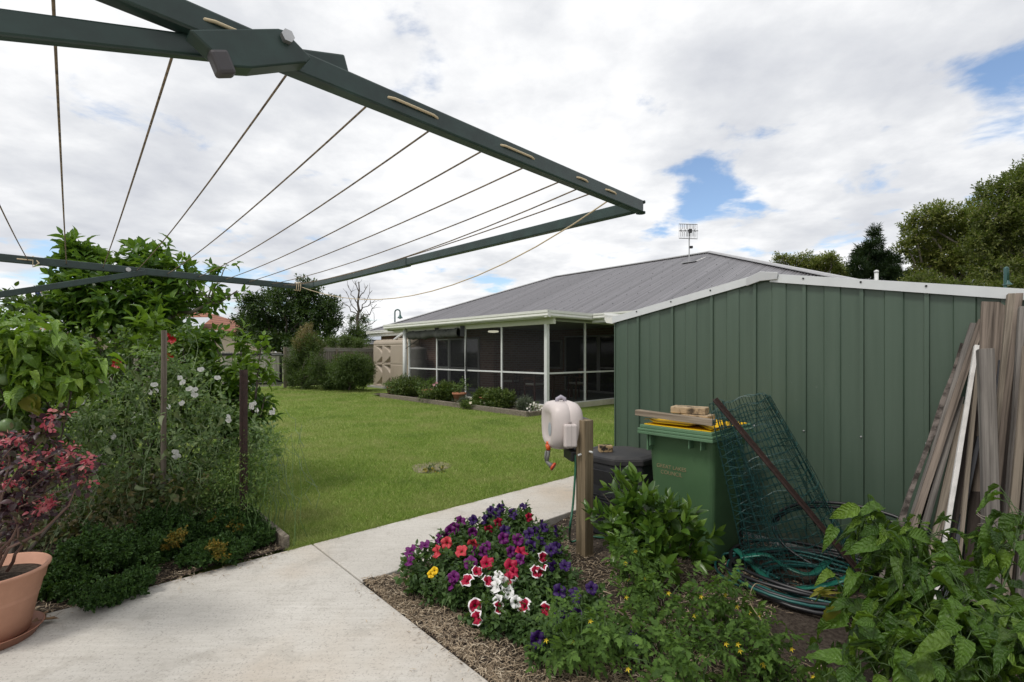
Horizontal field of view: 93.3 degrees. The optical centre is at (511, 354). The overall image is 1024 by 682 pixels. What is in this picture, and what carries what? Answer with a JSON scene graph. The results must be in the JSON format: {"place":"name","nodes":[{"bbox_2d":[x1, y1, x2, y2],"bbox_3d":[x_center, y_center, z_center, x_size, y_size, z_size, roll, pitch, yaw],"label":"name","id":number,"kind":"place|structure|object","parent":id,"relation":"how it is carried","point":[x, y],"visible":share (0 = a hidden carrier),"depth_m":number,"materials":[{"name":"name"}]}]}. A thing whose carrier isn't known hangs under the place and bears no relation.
{"place":"outdoors","nodes":[
{"label":"outdoors","id":0,"kind":"place"},
{"bbox_2d":[0,470,284,612],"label":"flower bed soil","id":1,"kind":"structure","parent":0,"point":[55,604],"depth_m":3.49,"materials":[{"name":"soil"}]},
{"bbox_2d":[0,289,125,553],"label":"passionfruit vine","id":2,"kind":"object","parent":1,"relation":"on","point":[26,352],"visible":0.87,"depth_m":3.13,"materials":[{"name":"green plant"}]},
{"bbox_2d":[37,557,160,612],"bbox_3d":[-2.600,1.405,2.940,0.754,0.257,0.526,0,0,0],"label":"parsley","id":3,"kind":"object","parent":1,"relation":"on","point":[91,589],"visible":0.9,"depth_m":2.92,"materials":[{"name":"green plant"}]},
{"bbox_2d":[44,519,176,575],"bbox_3d":[-2.744,1.331,3.267,0.879,0.445,0.537,0,0,0],"label":"parsley","id":4,"kind":"object","parent":1,"relation":"in","point":[111,551],"visible":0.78,"depth_m":3.14,"materials":[{"name":"green plant"}]},
{"bbox_2d":[1,451,224,551],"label":"bean plants","id":5,"kind":"object","parent":1,"relation":"on","point":[109,498],"visible":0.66,"depth_m":3.75,"materials":[{"name":"green plant"}]},
{"bbox_2d":[43,319,230,501],"bbox_3d":[-3.717,0.573,4.726,1.730,1.863,0.875,0,0,0],"label":"rose bush","id":6,"kind":"object","parent":1,"relation":"on","point":[122,335],"visible":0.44,"depth_m":4.70,"materials":[{"name":"green plant"}]},
{"bbox_2d":[0,280,282,504],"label":"bush","id":7,"kind":"object","parent":1,"relation":"on","point":[28,301],"visible":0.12,"depth_m":4.84,"materials":[{"name":"green plant"}]},
{"bbox_2d":[32,225,251,465],"bbox_3d":[-4.078,0.076,5.204,2.181,2.852,1.395,0,0,28],"label":"lemon tree","id":8,"kind":"object","parent":1,"relation":"on","point":[98,307],"visible":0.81,"depth_m":5.09,"materials":[{"name":"green plant"}]},
{"bbox_2d":[121,304,174,499],"bbox_3d":[-3.267,0.520,4.341,0.378,1.961,0.340,0,0,-45],"label":"lemon sapling","id":9,"kind":"object","parent":1,"relation":"on","point":[148,321],"visible":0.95,"depth_m":4.32,"materials":[{"name":"green plant"}]},
{"bbox_2d":[160,330,166,511],"bbox_3d":[-2.784,0.654,3.860,0.043,1.692,0.052,0,0,-43],"label":"garden stake","id":10,"kind":"object","parent":1,"relation":"on","point":[163,430],"visible":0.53,"depth_m":3.84,"materials":[{"name":"brown wood"}]},
{"bbox_2d":[130,496,209,559],"bbox_3d":[-2.517,1.301,3.580,0.574,0.461,0.502,0,0,0],"label":"parsley","id":11,"kind":"object","parent":1,"relation":"on","point":[179,532],"visible":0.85,"depth_m":3.51,"materials":[{"name":"green plant"}]},
{"bbox_2d":[35,328,319,552],"bbox_3d":[-2.837,0.610,3.998,2.284,1.769,0.970,0,0,-9],"label":"sweet pea","id":12,"kind":"object","parent":1,"relation":"on","point":[177,372],"visible":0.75,"depth_m":3.98,"materials":[{"name":"green plant"}]},
{"bbox_2d":[169,529,255,568],"bbox_3d":[-2.112,1.399,3.442,0.485,0.237,0.447,0,0,0],"label":"parsley","id":13,"kind":"object","parent":1,"relation":"on","point":[226,547],"visible":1,"depth_m":3.37,"materials":[{"name":"green plant"}]},
{"bbox_2d":[167,315,283,492],"bbox_3d":[-3.057,0.551,5.098,1.262,1.919,0.639,0,0,0],"label":"young citrus","id":14,"kind":"object","parent":1,"relation":"in","point":[263,401],"visible":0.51,"depth_m":5.05,"materials":[{"name":"green plant"}]},
{"bbox_2d":[190,500,276,551],"bbox_3d":[-2.225,1.339,3.788,0.808,0.387,0.502,0,0,0],"label":"parsley","id":15,"kind":"object","parent":1,"relation":"on","point":[218,520],"visible":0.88,"depth_m":3.66,"materials":[{"name":"green plant"}]},
{"bbox_2d":[161,428,306,548],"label":"parsley stalks","id":16,"kind":"object","parent":1,"relation":"on","point":[263,483],"visible":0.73,"depth_m":3.82,"materials":[{"name":"green plant"}]},
{"bbox_2d":[239,370,247,513],"bbox_3d":[-2.113,0.885,3.795,0.060,1.530,0.057,0,0,0],"label":"star picket","id":17,"kind":"object","parent":1,"relation":"on","point":[243,406],"visible":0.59,"depth_m":3.80,"materials":[{"name":"metal"}]},
{"bbox_2d":[0,545,487,681],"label":"concrete slab","id":18,"kind":"structure","parent":0,"point":[301,614],"depth_m":2.54,"materials":[{"name":"concrete"}]},
{"bbox_2d":[0,552,51,650],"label":"terracotta pot","id":19,"kind":"object","parent":18,"relation":"on","point":[21,580],"visible":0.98,"depth_m":2.52,"materials":[{"name":"ceramic"}]},
{"bbox_2d":[0,403,105,571],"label":"loropetalum","id":20,"kind":"object","parent":19,"relation":"on","point":[12,501],"visible":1,"depth_m":2.39,"materials":[{"name":"pink plant"}]},
{"bbox_2d":[49,552,490,681],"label":"straw litter","id":21,"kind":"object","parent":18,"relation":"on","point":[271,563],"visible":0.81,"depth_m":2.99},
{"bbox_2d":[0,0,645,299],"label":"clothesline","id":22,"kind":"object","parent":18,"relation":"on","point":[224,47],"visible":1,"depth_m":0.77,"materials":[{"name":"green metal"}]},
{"bbox_2d":[0,377,613,613],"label":"lawn","id":23,"kind":"structure","parent":0,"point":[583,409],"depth_m":7.32,"materials":[{"name":"plant"}]},
{"bbox_2d":[201,470,288,551],"bbox_3d":[-2.917,1.500,5.003,0.050,0.200,3.486,0,0,-43],"label":"timber edging","id":24,"kind":"object","parent":23,"relation":"on","point":[282,538],"visible":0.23,"depth_m":3.78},
{"bbox_2d":[279,322,327,389],"bbox_3d":[-8.940,0.129,21.132,3.200,3.148,1.697,0,0,37],"label":"bottlebrush","id":25,"kind":"object","parent":23,"relation":"on","point":[308,345],"visible":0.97,"depth_m":20.75,"materials":[{"name":"green plant"}]},
{"bbox_2d":[283,347,373,387],"bbox_3d":[-7.212,0.600,25.027,8.729,1.900,0.115,0,0,-43],"label":"boundary fence","id":26,"kind":"object","parent":23,"relation":"on","point":[328,353],"visible":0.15,"depth_m":23.53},
{"bbox_2d":[210,352,283,386],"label":"timber gate","id":27,"kind":"structure","parent":26,"relation":"attached to","point":[271,354],"depth_m":21.58,"materials":[{"name":"wood"}]},
{"bbox_2d":[315,350,377,390],"bbox_3d":[-6.987,0.798,20.250,2.944,2.009,2.895,0,0,0],"label":"bottlebrush","id":28,"kind":"object","parent":23,"relation":"on","point":[345,372],"visible":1,"depth_m":19.53,"materials":[{"name":"green plant"}]},
{"bbox_2d":[326,331,370,347],"bbox_3d":[-8.628,0.190,24.881,2.511,2.739,2.262,0,0,0],"label":"hedge shrub","id":29,"kind":"object","parent":23,"relation":"on","point":[346,341],"visible":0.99,"depth_m":25.10,"materials":[{"name":"green plant"}]},
{"bbox_2d":[340,280,381,347],"bbox_3d":[-8.931,-1.634,28.750,4.093,6.398,2.557,0,0,27],"label":"bare tree","id":30,"kind":"object","parent":23,"relation":"on","point":[358,331],"visible":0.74,"depth_m":28.83,"materials":[{"name":"brown plant"}]},
{"bbox_2d":[367,332,407,388],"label":"block wall","id":31,"kind":"structure","parent":23,"relation":"on","point":[388,356],"depth_m":21.44,"materials":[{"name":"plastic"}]},
{"bbox_2d":[282,474,573,550],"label":"grass","id":32,"kind":"structure","parent":23,"relation":"on","point":[407,517],"depth_m":4.47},
{"bbox_2d":[412,462,451,472],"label":"bare earth","id":33,"kind":"structure","parent":23,"relation":"in","point":[422,468],"depth_m":6.52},
{"bbox_2d":[380,393,528,416],"bbox_3d":[-2.140,1.480,14.438,0.100,0.200,7.450,0,0,-43],"label":"sleeper edging","id":34,"kind":"object","parent":23,"relation":"on","point":[513,412],"visible":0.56,"depth_m":13.76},
{"bbox_2d":[366,251,878,408],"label":"brick house","id":35,"kind":"structure","parent":23,"relation":"on","point":[542,342],"depth_m":14.79,"materials":[{"name":"metal"}]},
{"bbox_2d":[679,223,711,263],"bbox_3d":[6.440,-3.911,17.059,1.147,1.403,0.498,0,0,0],"label":"television antenna","id":36,"kind":"object","parent":35,"relation":"on","point":[689,231],"visible":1,"depth_m":17.01,"materials":[{"name":"metal"}]},
{"bbox_2d":[604,271,1023,590],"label":"garden shed","id":37,"kind":"structure","parent":23,"relation":"on","point":[850,376],"depth_m":3.75,"materials":[{"name":"green metal"}]},
{"bbox_2d":[150,356,485,679],"bbox_3d":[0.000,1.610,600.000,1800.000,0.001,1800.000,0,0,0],"label":"ground","id":38,"kind":"structure","parent":0,"point":[422,630],"depth_m":2.82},
{"bbox_2d":[40,313,274,373],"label":"neighbour house","id":39,"kind":"structure","parent":38,"relation":"on","point":[216,319],"depth_m":35.10,"materials":[{"name":"tile"}]},
{"bbox_2d":[228,273,344,352],"bbox_3d":[-12.726,-1.388,27.131,7.124,5.910,4.462,0,0,0],"label":"broadleaf tree","id":40,"kind":"object","parent":38,"relation":"in","point":[296,312],"visible":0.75,"depth_m":26.04,"materials":[{"name":"green plant"}]},
{"bbox_2d":[325,333,380,347],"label":"neighbour house","id":41,"kind":"structure","parent":38,"relation":"on","point":[373,340],"depth_m":40.00,"materials":[{"name":"tile"}]},
{"bbox_2d":[769,249,854,276],"bbox_3d":[24.366,-3.504,38.746,6.689,10.159,5.256,0,0,0],"label":"roadside tree","id":42,"kind":"object","parent":38,"relation":"on","point":[830,262],"visible":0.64,"depth_m":38.08,"materials":[{"name":"green plant"}]},
{"bbox_2d":[843,222,909,280],"bbox_3d":[25.091,-3.886,33.251,3.620,10.915,4.508,0,0,39],"label":"pine tree","id":43,"kind":"object","parent":38,"relation":"on","point":[869,256],"visible":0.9,"depth_m":32.82,"materials":[{"name":"green plant"}]},
{"bbox_2d":[890,195,992,285],"bbox_3d":[30.905,-5.076,34.399,8.000,13.315,4.468,0,0,-25],"label":"spreading tree","id":44,"kind":"object","parent":38,"relation":"on","point":[940,228],"visible":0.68,"depth_m":33.72,"materials":[{"name":"green plant"}]},
{"bbox_2d":[897,268,1023,288],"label":"shade tree","id":45,"kind":"object","parent":38,"relation":"on","point":[918,276],"visible":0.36,"depth_m":26.82,"materials":[{"name":"green plant"}]},
{"bbox_2d":[952,156,1023,283],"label":"tree","id":46,"kind":"object","parent":38,"relation":"on","point":[995,253],"visible":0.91,"depth_m":29.15,"materials":[{"name":"green plant"}]},
{"bbox_2d":[314,476,575,594],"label":"concrete path","id":47,"kind":"structure","parent":0,"point":[376,551],"depth_m":4.09,"materials":[{"name":"concrete"}]},
{"bbox_2d":[374,393,538,411],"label":"verandah bed soil","id":48,"kind":"structure","parent":0,"point":[514,408],"depth_m":15.03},
{"bbox_2d":[386,372,424,396],"bbox_3d":[-3.725,1.083,17.148,1.422,0.912,1.805,0,0,0],"label":"box shrub","id":49,"kind":"object","parent":48,"relation":"on","point":[404,385],"visible":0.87,"depth_m":16.74,"materials":[{"name":"green plant"}]},
{"bbox_2d":[416,385,443,401],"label":"box shrub","id":50,"kind":"object","parent":48,"relation":"on","point":[429,394],"visible":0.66,"depth_m":14.98,"materials":[{"name":"green plant"}]},
{"bbox_2d":[433,379,459,400],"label":"box shrub","id":51,"kind":"object","parent":48,"relation":"on","point":[445,387],"visible":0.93,"depth_m":15.02,"materials":[{"name":"green plant"}]},
{"bbox_2d":[457,398,482,408],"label":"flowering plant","id":52,"kind":"object","parent":48,"relation":"on","point":[467,404],"visible":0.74,"depth_m":13.36,"materials":[{"name":"green plant"}]},
{"bbox_2d":[470,386,485,400],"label":"box shrub","id":53,"kind":"object","parent":48,"relation":"on","point":[478,393],"visible":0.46,"depth_m":13.74,"materials":[{"name":"green plant"}]},
{"bbox_2d":[480,386,517,407],"bbox_3d":[-0.365,1.188,13.322,1.070,0.680,1.188,0,0,0],"label":"box shrub","id":54,"kind":"object","parent":48,"relation":"on","point":[497,399],"visible":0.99,"depth_m":13.09,"materials":[{"name":"green plant"}]},
{"bbox_2d":[513,394,535,410],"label":"grey herb","id":55,"kind":"object","parent":48,"relation":"on","point":[522,403],"visible":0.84,"depth_m":12.32,"materials":[{"name":"green plant"}]},
{"bbox_3d":[-2.730,1.280,15.700,0.454,0.300,0.454,0,0,0],"label":"terracotta pot","id":56,"kind":"object","parent":48,"relation":"on","visible":0},
{"bbox_2d":[415,376,437,389],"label":"rose bush","id":57,"kind":"object","parent":56,"relation":"on","point":[433,382],"visible":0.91,"depth_m":15.67,"materials":[{"name":"green plant"}]},
{"bbox_2d":[0,0,1023,350],"label":"sky","id":58,"kind":"structure","parent":0,"point":[764,126],"materials":[{"name":"white"}]},
{"bbox_2d":[363,515,1020,681],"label":"garden soil","id":59,"kind":"structure","parent":0,"point":[796,622],"depth_m":2.83,"materials":[{"name":"soil"}]},
{"bbox_2d":[417,566,443,607],"bbox_3d":[-0.491,1.405,2.922,0.175,0.274,0.135,0,0,0],"label":"pansy","id":60,"kind":"object","parent":59,"relation":"on","point":[432,572],"visible":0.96,"depth_m":2.92,"materials":[{"name":"green plant"}]},
{"bbox_2d":[393,515,500,611],"bbox_3d":[-0.352,1.392,3.290,0.653,0.348,1.001,0,0,23],"label":"petunia","id":61,"kind":"object","parent":59,"relation":"on","point":[452,589],"visible":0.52,"depth_m":3.11,"materials":[{"name":"purple plant"}]},
{"bbox_2d":[418,516,537,583],"bbox_3d":[-0.092,1.401,3.274,0.746,0.366,0.866,0,0,39],"label":"petunia","id":62,"kind":"object","parent":59,"relation":"on","point":[513,549],"visible":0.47,"depth_m":3.15,"materials":[{"name":"green plant"}]},
{"bbox_2d":[458,548,561,649],"bbox_3d":[0.002,1.406,2.853,0.683,0.334,0.710,0,0,0],"label":"petunia","id":63,"kind":"object","parent":59,"relation":"on","point":[481,618],"visible":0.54,"depth_m":2.70,"materials":[{"name":"multicoloured plant"}]},
{"bbox_2d":[484,568,545,624],"bbox_3d":[-0.023,1.422,2.798,0.376,0.296,0.382,0,0,32],"label":"petunia","id":64,"kind":"object","parent":59,"relation":"on","point":[501,590],"visible":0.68,"depth_m":2.78,"materials":[{"name":"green plant"}]},
{"bbox_2d":[462,499,585,591],"bbox_3d":[0.077,1.396,3.498,0.711,0.348,1.362,0,0,-23],"label":"petunia","id":65,"kind":"object","parent":59,"relation":"on","point":[540,537],"visible":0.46,"depth_m":3.50,"materials":[{"name":"purple plant"}]},
{"bbox_2d":[523,587,643,680],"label":"tomato plant","id":66,"kind":"object","parent":59,"relation":"on","point":[572,661],"visible":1,"depth_m":2.25,"materials":[{"name":"green plant"}]},
{"bbox_2d":[576,419,592,557],"bbox_3d":[0.558,1.051,3.694,0.130,1.098,0.120,0,0,-43],"label":"timber post","id":67,"kind":"object","parent":59,"relation":"on","point":[584,489],"visible":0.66,"depth_m":3.68,"materials":[{"name":"brown wood"}]},
{"bbox_2d":[541,395,587,461],"bbox_3d":[0.438,0.588,3.850,0.330,0.538,0.436,0,0,-13],"label":"hose reel","id":68,"kind":"object","parent":67,"relation":"attached to","point":[560,422],"visible":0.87,"depth_m":3.69,"materials":[{"name":"plastic"}]},
{"bbox_2d":[544,441,555,469],"bbox_3d":[0.301,0.796,3.791,0.094,0.224,0.066,0,0,28],"label":"hose nozzle","id":69,"kind":"object","parent":68,"relation":"hanging from","point":[546,458],"visible":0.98,"depth_m":3.79,"materials":[{"name":"orange plastic"}]},
{"bbox_2d":[569,455,604,542],"bbox_3d":[0.687,1.162,3.994,0.913,0.785,0.271,0,0,-41],"label":"garden hose","id":70,"kind":"object","parent":68,"relation":"hanging from","point":[573,497],"visible":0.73,"depth_m":3.68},
{"bbox_2d":[517,579,654,668],"bbox_3d":[0.372,1.440,2.644,0.694,0.276,0.598,0,0,0],"label":"petunia","id":71,"kind":"object","parent":59,"relation":"on","point":[592,591],"visible":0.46,"depth_m":2.54,"materials":[{"name":"green plant"}]},
{"bbox_2d":[593,446,654,535],"bbox_3d":[1.003,1.216,4.401,0.722,0.668,0.717,0,0,-43],"label":"compost bin","id":72,"kind":"object","parent":59,"relation":"on","point":[640,459],"visible":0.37,"depth_m":4.18,"materials":[{"name":"plastic"}]},
{"bbox_2d":[598,444,612,451],"bbox_3d":[0.849,0.853,4.395,0.120,0.058,0.084,0,0,-3],"label":"brick","id":73,"kind":"object","parent":72,"relation":"on","point":[605,447],"visible":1,"depth_m":4.35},
{"bbox_2d":[601,524,675,616],"bbox_3d":[0.783,1.328,2.971,0.446,0.493,0.386,0,0,40],"label":"tomato plant","id":74,"kind":"object","parent":59,"relation":"on","point":[634,558],"visible":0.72,"depth_m":2.96,"materials":[{"name":"green plant"}]},
{"bbox_2d":[580,461,725,586],"bbox_3d":[0.965,1.151,3.237,0.998,0.813,0.631,0,0,0],"label":"citrus shrub","id":75,"kind":"object","parent":59,"relation":"on","point":[651,524],"visible":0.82,"depth_m":3.22,"materials":[{"name":"green plant"}]},
{"bbox_2d":[598,559,711,661],"bbox_3d":[0.737,1.341,2.530,0.594,0.550,0.509,0,0,0],"label":"tomato plant","id":76,"kind":"object","parent":59,"relation":"on","point":[641,615],"visible":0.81,"depth_m":2.52,"materials":[{"name":"green plant"}]},
{"bbox_2d":[605,603,750,681],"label":"tomato plant","id":77,"kind":"object","parent":59,"relation":"on","point":[664,667],"visible":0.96,"depth_m":2.13,"materials":[{"name":"green plant"}]},
{"bbox_2d":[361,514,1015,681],"bbox_3d":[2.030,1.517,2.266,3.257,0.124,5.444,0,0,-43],"label":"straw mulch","id":78,"kind":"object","parent":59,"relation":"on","point":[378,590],"visible":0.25,"depth_m":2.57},
{"bbox_2d":[637,418,753,563],"bbox_3d":[1.486,1.026,3.857,0.799,1.048,0.605,0,0,-43],"label":"wheelie bin","id":79,"kind":"object","parent":59,"relation":"on","point":[686,458],"visible":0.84,"depth_m":3.62,"materials":[{"name":"green plastic"}]},
{"bbox_2d":[635,409,715,425],"bbox_3d":[1.219,0.474,3.655,0.064,0.063,0.631,0,0,-43],"label":"timber offcut","id":80,"kind":"object","parent":79,"relation":"on","point":[679,418],"visible":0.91,"depth_m":3.61,"materials":[{"name":"brown wood"}]},
{"bbox_2d":[679,413,714,418],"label":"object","id":81,"kind":"object","parent":79,"relation":"on","point":[710,416],"visible":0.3,"depth_m":3.69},
{"bbox_2d":[671,405,708,414],"bbox_3d":[1.393,0.434,3.788,0.260,0.052,0.140,0,0,34],"label":"paver","id":82,"kind":"object","parent":81,"relation":"on","point":[695,410],"visible":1,"depth_m":3.73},
{"bbox_2d":[668,555,784,655],"bbox_3d":[1.139,1.348,2.575,0.592,0.572,0.485,0,0,26],"label":"tomato plant","id":83,"kind":"object","parent":59,"relation":"on","point":[723,606],"visible":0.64,"depth_m":2.53,"materials":[{"name":"green plant"}]},
{"bbox_2d":[707,601,822,681],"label":"tomato plant","id":84,"kind":"object","parent":59,"relation":"on","point":[765,662],"visible":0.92,"depth_m":2.23,"materials":[{"name":"green plant"}]},
{"bbox_2d":[709,393,857,585],"bbox_3d":[1.852,0.938,3.413,1.047,1.334,0.604,0,0,0],"label":"roll","id":85,"kind":"object","parent":59,"relation":"on","point":[750,475],"visible":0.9,"depth_m":3.29,"materials":[{"name":"green plastic"}]},
{"bbox_2d":[712,397,869,581],"bbox_3d":[1.853,0.930,3.152,1.105,1.305,0.038,0,0,-1],"label":"star picket","id":86,"kind":"object","parent":59,"relation":"on","point":[774,470],"visible":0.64,"depth_m":3.14,"materials":[{"name":"metal"}]},
{"bbox_2d":[714,547,871,607],"bbox_3d":[1.942,1.504,3.282,1.002,0.072,0.876,0,0,0],"label":"garden hose","id":87,"kind":"object","parent":59,"relation":"on","point":[734,554],"visible":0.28,"depth_m":3.40,"materials":[{"name":"rubber"}]},
{"bbox_2d":[732,548,860,589],"bbox_3d":[1.973,1.463,3.274,0.853,0.161,0.429,0,0,21],"label":"garden hose","id":88,"kind":"object","parent":59,"relation":"on","point":[763,573],"visible":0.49,"depth_m":3.28,"materials":[{"name":"plastic"}]},
{"bbox_2d":[716,501,941,617],"bbox_3d":[2.051,1.303,3.313,1.159,0.493,1.062,0,0,-16],"label":"poly pipe","id":89,"kind":"object","parent":59,"relation":"on","point":[782,586],"visible":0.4,"depth_m":3.23,"materials":[{"name":"plastic"}]},
{"bbox_2d":[749,483,1023,681],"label":"passionfruit vine","id":90,"kind":"object","parent":59,"relation":"on","point":[961,633],"visible":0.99,"depth_m":1.95,"materials":[{"name":"green plant"}]},
{"bbox_2d":[879,343,962,577],"bbox_3d":[2.485,0.755,2.968,0.037,1.898,0.041,20,-13,38],"label":"leaning board","id":91,"kind":"object","parent":59,"relation":"on","point":[909,494],"visible":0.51,"depth_m":2.99,"materials":[{"name":"brown weathered wood"}]},
{"bbox_2d":[878,323,975,611],"bbox_3d":[2.518,0.690,2.929,0.037,2.018,0.042,19,-12,37],"label":"leaning board","id":92,"kind":"object","parent":59,"relation":"on","point":[968,337],"visible":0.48,"depth_m":3.00,"materials":[{"name":"wood"}]},
{"bbox_2d":[903,396,963,585],"bbox_3d":[2.460,0.922,2.855,0.038,1.496,0.044,17,-14,38],"label":"leaning board","id":93,"kind":"object","parent":59,"relation":"on","point":[931,499],"visible":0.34,"depth_m":2.89,"materials":[{"name":"wood"}]},
{"bbox_2d":[901,319,979,552],"bbox_3d":[2.526,0.683,2.901,0.045,2.028,0.052,19,-12,37],"label":"leaning board","id":94,"kind":"object","parent":59,"relation":"on","point":[941,439],"visible":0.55,"depth_m":2.92,"materials":[{"name":"wood"}]},
{"bbox_2d":[928,404,963,573],"bbox_3d":[2.511,0.942,2.833,0.046,1.429,0.042,15,-15,37],"label":"leaning board","id":95,"kind":"object","parent":59,"relation":"on","point":[942,504],"visible":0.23,"depth_m":2.86,"materials":[{"name":"wood"}]},
{"bbox_2d":[934,345,979,598],"bbox_3d":[2.541,0.763,2.780,0.026,1.743,0.033,11,-12,35],"label":"leaning board","id":96,"kind":"object","parent":59,"relation":"on","point":[956,468],"visible":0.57,"depth_m":2.81,"materials":[{"name":"white paint"}]},
{"bbox_2d":[944,389,977,585],"bbox_3d":[2.603,0.874,2.802,0.052,1.515,0.032,10,-14,35],"label":"leaning board","id":97,"kind":"object","parent":59,"relation":"on","point":[957,505],"visible":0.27,"depth_m":2.83,"materials":[{"name":"wood"}]},
{"bbox_2d":[944,436,978,598],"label":"leaning board","id":98,"kind":"object","parent":59,"relation":"on","point":[973,464],"visible":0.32,"depth_m":2.80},
{"bbox_2d":[959,370,976,559],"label":"leaning board","id":99,"kind":"object","parent":59,"relation":"on","point":[963,510],"visible":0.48,"depth_m":2.79,"materials":[{"name":"wood"}]},
{"bbox_2d":[962,491,980,585],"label":"leaning board","id":100,"kind":"object","parent":59,"relation":"on","point":[973,519],"visible":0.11,"depth_m":2.78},
{"bbox_2d":[966,301,1004,523],"bbox_3d":[2.797,0.627,2.848,0.139,1.990,0.024,7,-12,34],"label":"leaning board","id":101,"kind":"object","parent":59,"relation":"on","point":[991,321],"visible":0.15,"depth_m":2.98,"materials":[{"name":"wood"}]},
{"bbox_2d":[976,348,1022,601],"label":"leaning board","id":102,"kind":"object","parent":59,"relation":"on","point":[987,419],"visible":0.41,"depth_m":2.65,"materials":[{"name":"wood"}]},
{"bbox_2d":[997,293,1015,434],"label":"leaning board","id":103,"kind":"object","parent":59,"relation":"on","point":[1008,314],"visible":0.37,"depth_m":2.88,"materials":[{"name":"wood"}]},
{"bbox_2d":[1000,384,1012,511],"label":"leaning board","id":104,"kind":"object","parent":59,"relation":"on","point":[1003,481],"visible":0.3,"depth_m":2.75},
{"bbox_2d":[998,293,1023,490],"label":"leaning board","id":105,"kind":"object","parent":59,"relation":"on","point":[1007,394],"visible":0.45,"depth_m":2.82,"materials":[{"name":"wood"}]},
{"bbox_2d":[1001,346,1023,594],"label":"leaning board","id":106,"kind":"object","parent":59,"relation":"on","point":[1016,477],"visible":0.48,"depth_m":2.66,"materials":[{"name":"wood"}]},
{"bbox_2d":[1003,306,1023,513],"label":"leaning board","id":107,"kind":"object","parent":59,"relation":"on","point":[1019,342],"visible":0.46,"depth_m":2.75,"materials":[{"name":"wood"}]},
{"bbox_2d":[1007,458,1023,629],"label":"leaning board","id":108,"kind":"object","parent":59,"relation":"on","point":[1014,568],"visible":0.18,"depth_m":2.59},
{"bbox_2d":[1015,476,1023,597],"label":"leaning board","id":109,"kind":"object","parent":59,"relation":"on","point":[1018,590],"visible":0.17,"depth_m":2.54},
{"bbox_2d":[1003,266,1012,287],"bbox_3d":[16.404,-0.682,16.000,0.259,4.463,0.256,0,0,0],"label":"street lamp","id":110,"kind":"object","parent":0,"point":[1006,282],"visible":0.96,"depth_m":15.97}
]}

